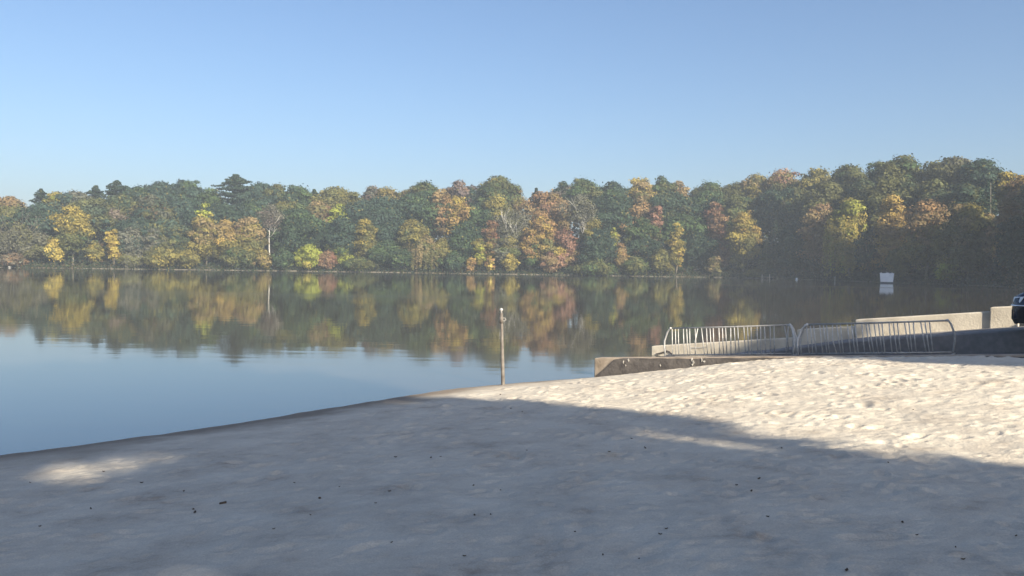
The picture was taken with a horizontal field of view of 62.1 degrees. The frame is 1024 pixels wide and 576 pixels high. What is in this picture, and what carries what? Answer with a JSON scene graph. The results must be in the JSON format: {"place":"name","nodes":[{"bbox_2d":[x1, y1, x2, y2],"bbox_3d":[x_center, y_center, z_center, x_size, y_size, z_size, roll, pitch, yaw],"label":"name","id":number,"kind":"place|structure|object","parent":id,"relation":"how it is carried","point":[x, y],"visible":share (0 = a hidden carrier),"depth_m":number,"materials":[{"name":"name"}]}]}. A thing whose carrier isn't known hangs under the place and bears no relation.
{"place":"outdoors","nodes":[
{"label":"outdoors","id":0,"kind":"place"},
{"bbox_2d":[0,355,1023,575],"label":"beach ground","id":1,"kind":"structure","parent":0,"point":[834,493],"depth_m":7.03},
{"bbox_2d":[652,306,1018,355],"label":"concrete wall","id":2,"kind":"structure","parent":1,"relation":"on","point":[996,317],"depth_m":19.31,"materials":[{"name":"concrete"}]},
{"bbox_2d":[0,267,1023,454],"bbox_3d":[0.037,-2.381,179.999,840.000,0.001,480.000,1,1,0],"label":"lake water","id":3,"kind":"structure","parent":0,"point":[89,356],"depth_m":29.62,"materials":[{"name":"blue liquid"}]},
{"bbox_2d":[0,0,1023,246],"label":"sky","id":4,"kind":"structure","parent":0,"point":[353,95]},
{"bbox_2d":[1,239,1023,286],"bbox_3d":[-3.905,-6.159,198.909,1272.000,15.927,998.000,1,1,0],"label":"terrain","id":5,"kind":"structure","parent":0,"point":[523,270],"depth_m":229.18,"materials":[{"name":"soil"}]},
{"bbox_2d":[0,211,51,256],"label":"sparse tree","id":6,"kind":"object","parent":5,"relation":"on","point":[11,237],"visible":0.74,"depth_m":210.28,"materials":[{"name":"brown plant"}]},
{"bbox_2d":[0,202,64,236],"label":"broadleaf tree","id":7,"kind":"object","parent":5,"relation":"on","point":[36,210],"visible":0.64,"depth_m":221.86,"materials":[{"name":"green plant"}]},
{"bbox_2d":[15,232,57,261],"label":"broadleaf tree","id":8,"kind":"object","parent":5,"relation":"on","point":[35,249],"visible":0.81,"depth_m":210.10,"materials":[{"name":"green plant"}]},
{"bbox_2d":[46,203,96,264],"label":"broadleaf tree","id":9,"kind":"object","parent":5,"relation":"on","point":[75,229],"visible":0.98,"depth_m":212.81,"materials":[{"name":"yellow plant"}]},
{"bbox_2d":[60,195,116,241],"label":"broadleaf tree","id":10,"kind":"object","parent":5,"relation":"on","point":[95,209],"visible":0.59,"depth_m":227.09,"materials":[{"name":"green plant"}]},
{"bbox_2d":[103,229,121,266],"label":"broadleaf tree","id":11,"kind":"object","parent":5,"relation":"on","point":[112,246],"visible":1,"depth_m":214.28,"materials":[{"name":"yellow plant"}]},
{"bbox_2d":[103,193,139,216],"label":"broadleaf tree","id":12,"kind":"object","parent":5,"relation":"on","point":[124,203],"visible":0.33,"depth_m":239.96,"materials":[{"name":"green plant"}]},
{"bbox_2d":[100,214,155,242],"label":"broadleaf tree","id":13,"kind":"object","parent":5,"relation":"on","point":[121,224],"visible":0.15,"depth_m":225.25,"materials":[{"name":"green plant"}]},
{"bbox_2d":[115,223,153,256],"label":"broadleaf tree","id":14,"kind":"object","parent":5,"relation":"on","point":[132,240],"visible":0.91,"depth_m":217.05,"materials":[{"name":"green plant"}]},
{"bbox_2d":[127,192,178,221],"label":"broadleaf tree","id":15,"kind":"object","parent":5,"relation":"on","point":[151,207],"visible":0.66,"depth_m":231.01,"materials":[{"name":"green plant"}]},
{"bbox_2d":[139,243,180,268],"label":"shrub","id":16,"kind":"object","parent":5,"relation":"on","point":[159,256],"visible":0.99,"depth_m":214.10,"materials":[{"name":"yellow plant"}]},
{"bbox_2d":[143,180,177,205],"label":"broadleaf tree","id":17,"kind":"object","parent":5,"relation":"on","point":[161,190],"visible":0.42,"depth_m":252.68,"materials":[{"name":"green plant"}]},
{"bbox_2d":[145,216,193,238],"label":"broadleaf tree","id":18,"kind":"object","parent":5,"relation":"on","point":[166,227],"visible":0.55,"depth_m":227.52,"materials":[{"name":"green plant"}]},
{"bbox_2d":[167,197,205,229],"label":"broadleaf tree","id":19,"kind":"object","parent":5,"relation":"on","point":[178,206],"visible":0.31,"depth_m":241.43,"materials":[{"name":"green plant"}]},
{"bbox_2d":[171,249,201,268],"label":"shrub","id":20,"kind":"object","parent":5,"relation":"on","point":[189,258],"visible":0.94,"depth_m":216.60,"materials":[{"name":"yellow plant"}]},
{"bbox_2d":[169,179,204,202],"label":"broadleaf tree","id":21,"kind":"object","parent":5,"relation":"on","point":[186,189],"visible":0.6,"depth_m":255.43,"materials":[{"name":"green plant"}]},
{"bbox_2d":[182,215,225,266],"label":"broadleaf tree","id":22,"kind":"object","parent":5,"relation":"on","point":[204,233],"visible":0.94,"depth_m":222.02,"materials":[{"name":"yellow plant"}]},
{"bbox_2d":[180,200,248,230],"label":"broadleaf tree","id":23,"kind":"object","parent":5,"relation":"on","point":[227,210],"visible":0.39,"depth_m":240.38,"materials":[{"name":"green plant"}]},
{"bbox_2d":[212,216,242,265],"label":"broadleaf tree","id":24,"kind":"object","parent":5,"relation":"on","point":[224,241],"visible":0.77,"depth_m":223.10,"materials":[{"name":"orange plant"}]},
{"bbox_2d":[211,174,252,206],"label":"pine tree","id":25,"kind":"object","parent":5,"relation":"on","point":[235,181],"visible":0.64,"depth_m":260.29,"materials":[{"name":"green plant"}]},
{"bbox_2d":[218,244,258,268],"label":"shrub","id":26,"kind":"object","parent":5,"relation":"on","point":[237,257],"visible":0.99,"depth_m":220.88,"materials":[{"name":"green plant"}]},
{"bbox_2d":[233,216,269,267],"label":"broadleaf tree","id":27,"kind":"object","parent":5,"relation":"on","point":[252,233],"visible":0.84,"depth_m":225.30,"materials":[{"name":"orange plant"}]},
{"bbox_2d":[232,198,271,236],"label":"broadleaf tree","id":28,"kind":"object","parent":5,"relation":"on","point":[252,206],"visible":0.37,"depth_m":245.79,"materials":[{"name":"green plant"}]},
{"bbox_2d":[233,181,282,206],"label":"broadleaf tree","id":29,"kind":"object","parent":5,"relation":"on","point":[257,190],"visible":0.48,"depth_m":260.90,"materials":[{"name":"green plant"}]},
{"bbox_2d":[255,203,287,267],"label":"sparse tree","id":30,"kind":"object","parent":5,"relation":"on","point":[269,219],"visible":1,"depth_m":228.46,"materials":[{"name":"brown plant"}]},
{"bbox_2d":[263,205,326,267],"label":"broadleaf tree","id":31,"kind":"object","parent":5,"relation":"on","point":[299,226],"visible":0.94,"depth_m":229.85,"materials":[{"name":"green plant"}]},
{"bbox_2d":[278,183,314,206],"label":"broadleaf tree","id":32,"kind":"object","parent":5,"relation":"on","point":[299,195],"visible":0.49,"depth_m":261.95,"materials":[{"name":"green plant"}]},
{"bbox_2d":[289,243,322,269],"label":"shrub","id":33,"kind":"object","parent":5,"relation":"on","point":[306,256],"visible":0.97,"depth_m":224.74,"materials":[{"name":"yellow plant"}]},
{"bbox_2d":[307,186,362,208],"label":"broadleaf tree","id":34,"kind":"object","parent":5,"relation":"on","point":[330,195],"visible":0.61,"depth_m":262.88,"materials":[{"name":"green plant"}]},
{"bbox_2d":[315,212,361,257],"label":"broadleaf tree","id":35,"kind":"object","parent":5,"relation":"on","point":[340,231],"visible":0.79,"depth_m":231.21,"materials":[{"name":"green plant"}]},
{"bbox_2d":[338,256,381,270],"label":"shrub","id":36,"kind":"object","parent":5,"relation":"on","point":[358,263],"visible":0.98,"depth_m":226.73,"materials":[{"name":"green plant"}]},
{"bbox_2d":[353,218,378,258],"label":"broadleaf tree","id":37,"kind":"object","parent":5,"relation":"on","point":[365,230],"visible":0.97,"depth_m":230.59,"materials":[{"name":"yellow plant"}]},
{"bbox_2d":[335,189,427,225],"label":"broadleaf tree","id":38,"kind":"object","parent":5,"relation":"on","point":[372,209],"visible":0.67,"depth_m":246.74,"materials":[{"name":"green plant"}]},
{"bbox_2d":[362,237,400,269],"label":"broadleaf tree","id":39,"kind":"object","parent":5,"relation":"on","point":[382,251],"visible":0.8,"depth_m":230.42,"materials":[{"name":"green plant"}]},
{"bbox_2d":[373,218,404,242],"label":"broadleaf tree","id":40,"kind":"object","parent":5,"relation":"on","point":[388,231],"visible":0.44,"depth_m":238.41,"materials":[{"name":"green plant"}]},
{"bbox_2d":[387,246,415,270],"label":"broadleaf tree","id":41,"kind":"object","parent":5,"relation":"on","point":[398,256],"visible":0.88,"depth_m":228.18,"materials":[{"name":"green plant"}]},
{"bbox_2d":[396,217,434,269],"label":"broadleaf tree","id":42,"kind":"object","parent":5,"relation":"on","point":[413,230],"visible":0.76,"depth_m":232.65,"materials":[{"name":"yellow plant"}]},
{"bbox_2d":[403,234,440,270],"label":"willow tree","id":43,"kind":"object","parent":5,"relation":"on","point":[426,257],"visible":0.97,"depth_m":229.28,"materials":[{"name":"green plant"}]},
{"bbox_2d":[381,188,463,237],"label":"broadleaf tree","id":44,"kind":"object","parent":5,"relation":"on","point":[420,201],"visible":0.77,"depth_m":248.58,"materials":[{"name":"green plant"}]},
{"bbox_2d":[428,188,453,239],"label":"broadleaf tree","id":45,"kind":"object","parent":5,"relation":"on","point":[443,198],"visible":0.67,"depth_m":248.94,"materials":[{"name":"orange plant"}]},
{"bbox_2d":[441,195,474,235],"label":"broadleaf tree","id":46,"kind":"object","parent":5,"relation":"on","point":[457,214],"visible":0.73,"depth_m":247.49,"materials":[{"name":"orange plant"}]},
{"bbox_2d":[447,219,484,268],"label":"broadleaf tree","id":47,"kind":"object","parent":5,"relation":"on","point":[463,235],"visible":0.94,"depth_m":233.13,"materials":[{"name":"green plant"}]},
{"bbox_2d":[462,200,496,236],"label":"broadleaf tree","id":48,"kind":"object","parent":5,"relation":"on","point":[478,218],"visible":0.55,"depth_m":248.30,"materials":[{"name":"green plant"}]},
{"bbox_2d":[478,219,499,264],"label":"broadleaf tree","id":49,"kind":"object","parent":5,"relation":"on","point":[489,231],"visible":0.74,"depth_m":233.82,"materials":[{"name":"brown plant"}]},
{"bbox_2d":[481,193,516,263],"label":"broadleaf tree","id":50,"kind":"object","parent":5,"relation":"on","point":[497,204],"visible":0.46,"depth_m":250.63,"materials":[{"name":"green plant"}]},
{"bbox_2d":[475,175,524,209],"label":"broadleaf tree","id":51,"kind":"object","parent":5,"relation":"on","point":[499,184],"visible":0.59,"depth_m":266.46,"materials":[{"name":"green plant"}]},
{"bbox_2d":[486,208,526,258],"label":"sparse tree","id":52,"kind":"object","parent":5,"relation":"on","point":[508,222],"visible":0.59,"depth_m":234.46,"materials":[{"name":"brown plant"}]},
{"bbox_2d":[492,234,521,270],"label":"broadleaf tree","id":53,"kind":"object","parent":5,"relation":"on","point":[507,244],"visible":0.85,"depth_m":231.60,"materials":[{"name":"green plant"}]},
{"bbox_2d":[0,197,1023,287],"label":"undergrowth","id":54,"kind":"object","parent":5,"relation":"on","point":[989,275],"visible":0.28,"depth_m":219.85,"materials":[{"name":"green plant"}]},
{"bbox_2d":[517,229,540,271],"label":"broadleaf tree","id":55,"kind":"object","parent":5,"relation":"on","point":[529,253],"visible":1,"depth_m":231.72,"materials":[{"name":"brown plant"}]},
{"bbox_2d":[519,216,558,271],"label":"broadleaf tree","id":56,"kind":"object","parent":5,"relation":"on","point":[543,228],"visible":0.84,"depth_m":232.70,"materials":[{"name":"orange plant"}]},
{"bbox_2d":[516,188,574,239],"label":"broadleaf tree","id":57,"kind":"object","parent":5,"relation":"on","point":[540,204],"visible":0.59,"depth_m":250.41,"materials":[{"name":"orange plant"}]},
{"bbox_2d":[550,227,580,272],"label":"broadleaf tree","id":58,"kind":"object","parent":5,"relation":"on","point":[567,241],"visible":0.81,"depth_m":232.62,"materials":[{"name":"orange plant"}]},
{"bbox_2d":[556,193,597,265],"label":"sparse tree","id":59,"kind":"object","parent":5,"relation":"on","point":[583,210],"visible":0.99,"depth_m":234.85,"materials":[{"name":"green plant"}]},
{"bbox_2d":[564,175,603,225],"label":"broadleaf tree","id":60,"kind":"object","parent":5,"relation":"on","point":[590,188],"visible":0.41,"depth_m":267.34,"materials":[{"name":"green plant"}]},
{"bbox_2d":[565,257,617,275],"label":"shrub","id":61,"kind":"object","parent":5,"relation":"on","point":[596,267],"visible":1,"depth_m":228.29,"materials":[{"name":"green plant"}]},
{"bbox_2d":[577,227,619,263],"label":"broadleaf tree","id":62,"kind":"object","parent":5,"relation":"on","point":[602,247],"visible":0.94,"depth_m":230.94,"materials":[{"name":"green plant"}]},
{"bbox_2d":[588,187,645,241],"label":"broadleaf tree","id":63,"kind":"object","parent":5,"relation":"on","point":[613,207],"visible":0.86,"depth_m":250.20,"materials":[{"name":"green plant"}]},
{"bbox_2d":[617,196,650,232],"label":"broadleaf tree","id":64,"kind":"object","parent":5,"relation":"on","point":[642,204],"visible":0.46,"depth_m":250.73,"materials":[{"name":"orange plant"}]},
{"bbox_2d":[620,256,650,274],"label":"shrub","id":65,"kind":"object","parent":5,"relation":"on","point":[634,265],"visible":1,"depth_m":229.78,"materials":[{"name":"green plant"}]},
{"bbox_2d":[626,176,658,202],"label":"broadleaf tree","id":66,"kind":"object","parent":5,"relation":"on","point":[642,187],"visible":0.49,"depth_m":268.16,"materials":[{"name":"yellow plant"}]},
{"bbox_2d":[622,216,663,262],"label":"broadleaf tree","id":67,"kind":"object","parent":5,"relation":"on","point":[639,231],"visible":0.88,"depth_m":234.04,"materials":[{"name":"green plant"}]},
{"bbox_2d":[648,247,679,274],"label":"shrub","id":68,"kind":"object","parent":5,"relation":"on","point":[662,259],"visible":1,"depth_m":230.39,"materials":[{"name":"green plant"}]},
{"bbox_2d":[664,222,686,274],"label":"broadleaf tree","id":69,"kind":"object","parent":5,"relation":"on","point":[676,246],"visible":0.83,"depth_m":233.89,"materials":[{"name":"yellow plant"}]},
{"bbox_2d":[647,190,707,223],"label":"broadleaf tree","id":70,"kind":"object","parent":5,"relation":"on","point":[672,202],"visible":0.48,"depth_m":253.03,"materials":[{"name":"green plant"}]},
{"bbox_2d":[658,212,709,267],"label":"broadleaf tree","id":71,"kind":"object","parent":5,"relation":"on","point":[686,222],"visible":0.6,"depth_m":244.11,"materials":[{"name":"green plant"}]},
{"bbox_2d":[668,229,724,272],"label":"broadleaf tree","id":72,"kind":"object","parent":5,"relation":"on","point":[701,248],"visible":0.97,"depth_m":237.29,"materials":[{"name":"green plant"}]},
{"bbox_2d":[685,188,726,228],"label":"broadleaf tree","id":73,"kind":"object","parent":5,"relation":"on","point":[704,198],"visible":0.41,"depth_m":253.15,"materials":[{"name":"green plant"}]},
{"bbox_2d":[703,201,724,236],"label":"broadleaf tree","id":74,"kind":"object","parent":5,"relation":"on","point":[712,216],"visible":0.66,"depth_m":247.35,"materials":[{"name":"orange plant"}]},
{"bbox_2d":[712,216,734,274],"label":"broadleaf tree","id":75,"kind":"object","parent":5,"relation":"on","point":[722,253],"visible":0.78,"depth_m":234.96,"materials":[{"name":"brown plant"}]},
{"bbox_2d":[720,192,756,264],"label":"broadleaf tree","id":76,"kind":"object","parent":5,"relation":"on","point":[734,204],"visible":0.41,"depth_m":249.48,"materials":[{"name":"green plant"}]},
{"bbox_2d":[723,210,764,275],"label":"broadleaf tree","id":77,"kind":"object","parent":5,"relation":"on","point":[743,237],"visible":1,"depth_m":229.55,"materials":[{"name":"yellow plant"}]},
{"bbox_2d":[738,172,767,206],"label":"broadleaf tree","id":78,"kind":"object","parent":5,"relation":"on","point":[753,187],"visible":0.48,"depth_m":263.70,"materials":[{"name":"green plant"}]},
{"bbox_2d":[751,187,783,261],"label":"broadleaf tree","id":79,"kind":"object","parent":5,"relation":"on","point":[765,206],"visible":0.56,"depth_m":243.91,"materials":[{"name":"green plant"}]},
{"bbox_2d":[761,167,800,242],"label":"broadleaf tree","id":80,"kind":"object","parent":5,"relation":"on","point":[781,178],"visible":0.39,"depth_m":256.84,"materials":[{"name":"orange plant"}]},
{"bbox_2d":[769,184,810,235],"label":"broadleaf tree","id":81,"kind":"object","parent":5,"relation":"on","point":[789,208],"visible":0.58,"depth_m":236.56,"materials":[{"name":"green plant"}]},
{"bbox_2d":[770,218,832,274],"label":"broadleaf tree","id":82,"kind":"object","parent":5,"relation":"on","point":[790,244],"visible":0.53,"depth_m":218.89,"materials":[{"name":"green plant"}]},
{"bbox_2d":[784,166,830,190],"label":"broadleaf tree","id":83,"kind":"object","parent":5,"relation":"on","point":[812,178],"visible":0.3,"depth_m":246.75,"materials":[{"name":"green plant"}]},
{"bbox_2d":[796,203,835,274],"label":"broadleaf tree","id":84,"kind":"object","parent":5,"relation":"on","point":[813,235],"visible":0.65,"depth_m":212.03,"materials":[{"name":"orange plant"}]},
{"bbox_2d":[799,179,847,267],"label":"broadleaf tree","id":85,"kind":"object","parent":5,"relation":"on","point":[831,192],"visible":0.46,"depth_m":226.07,"materials":[{"name":"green plant"}]},
{"bbox_2d":[814,163,868,197],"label":"broadleaf tree","id":86,"kind":"object","parent":5,"relation":"on","point":[848,175],"visible":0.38,"depth_m":232.76,"materials":[{"name":"green plant"}]},
{"bbox_2d":[821,197,876,278],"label":"broadleaf tree","id":87,"kind":"object","parent":5,"relation":"on","point":[847,223],"visible":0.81,"depth_m":197.91,"materials":[{"name":"green plant"}]},
{"bbox_2d":[833,178,876,274],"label":"broadleaf tree","id":88,"kind":"object","parent":5,"relation":"on","point":[857,192],"visible":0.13,"depth_m":210.05,"materials":[{"name":"orange plant"}]},
{"bbox_2d":[851,223,889,278],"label":"broadleaf tree","id":89,"kind":"object","parent":5,"relation":"on","point":[865,253],"visible":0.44,"depth_m":187.14,"materials":[{"name":"green plant"}]},
{"bbox_2d":[866,193,906,268],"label":"broadleaf tree","id":90,"kind":"object","parent":5,"relation":"on","point":[891,219],"visible":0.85,"depth_m":182.15,"materials":[{"name":"yellow plant"}]},
{"bbox_2d":[862,174,926,225],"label":"broadleaf tree","id":91,"kind":"object","parent":5,"relation":"on","point":[899,186],"visible":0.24,"depth_m":196.97,"materials":[{"name":"green plant"}]},
{"bbox_2d":[883,248,912,280],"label":"shrub","id":92,"kind":"object","parent":5,"relation":"on","point":[894,264],"visible":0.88,"depth_m":176.65,"materials":[{"name":"green plant"}]},
{"bbox_2d":[871,153,926,184],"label":"broadleaf tree","id":93,"kind":"object","parent":5,"relation":"on","point":[904,165],"visible":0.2,"depth_m":212.23,"materials":[{"name":"green plant"}]},
{"bbox_2d":[896,197,953,279],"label":"broadleaf tree","id":94,"kind":"object","parent":5,"relation":"on","point":[920,228],"visible":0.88,"depth_m":170.80,"materials":[{"name":"green plant"}]},
{"bbox_2d":[903,178,955,218],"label":"broadleaf tree","id":95,"kind":"object","parent":5,"relation":"on","point":[932,189],"visible":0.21,"depth_m":189.15,"materials":[{"name":"green plant"}]},
{"bbox_2d":[918,155,972,191],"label":"broadleaf tree","id":96,"kind":"object","parent":5,"relation":"on","point":[947,169],"visible":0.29,"depth_m":200.66,"materials":[{"name":"green plant"}]},
{"bbox_2d":[933,253,964,283],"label":"shrub","id":97,"kind":"object","parent":5,"relation":"on","point":[945,270],"visible":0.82,"depth_m":164.53,"materials":[{"name":"green plant"}]},
{"bbox_2d":[929,201,996,282],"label":"broadleaf tree","id":98,"kind":"object","parent":5,"relation":"on","point":[961,241],"visible":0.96,"depth_m":160.77,"materials":[{"name":"green plant"}]},
{"bbox_2d":[940,180,998,225],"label":"broadleaf tree","id":99,"kind":"object","parent":5,"relation":"on","point":[965,193],"visible":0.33,"depth_m":179.23,"materials":[{"name":"green plant"}]},
{"bbox_2d":[947,158,1014,198],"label":"broadleaf tree","id":100,"kind":"object","parent":5,"relation":"on","point":[979,172],"visible":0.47,"depth_m":192.57,"materials":[{"name":"green plant"}]},
{"bbox_2d":[987,171,1017,214],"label":"broadleaf tree","id":101,"kind":"object","parent":5,"relation":"on","point":[1000,190],"visible":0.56,"depth_m":187.70,"materials":[{"name":"yellow plant"}]},
{"bbox_2d":[726,326,1023,355],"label":"paved apron","id":102,"kind":"object","parent":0,"point":[994,340],"visible":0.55,"depth_m":17.31,"materials":[{"name":"concrete"}]},
{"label":"boat ramp pavement","id":103,"kind":"structure","parent":0,"visible":0},
{"bbox_2d":[664,324,796,355],"bbox_3d":[4.902,1.213,19.341,3.026,0.942,0.500,2,2,29],"label":"bicycle rack","id":104,"kind":"object","parent":103,"relation":"on","point":[794,336],"visible":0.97,"depth_m":19.28,"materials":[{"name":"metal"}]},
{"bbox_2d":[594,353,1023,375],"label":"ramp wall","id":105,"kind":"structure","parent":103,"relation":"on","point":[607,366],"depth_m":16.98,"materials":[{"name":"concrete"}]},
{"bbox_2d":[796,319,955,354],"bbox_3d":[7.454,1.046,17.541,3.014,0.950,0.500,2,2,33],"label":"bicycle rack","id":106,"kind":"object","parent":103,"relation":"on","point":[799,337],"visible":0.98,"depth_m":17.56,"materials":[{"name":"metal"}]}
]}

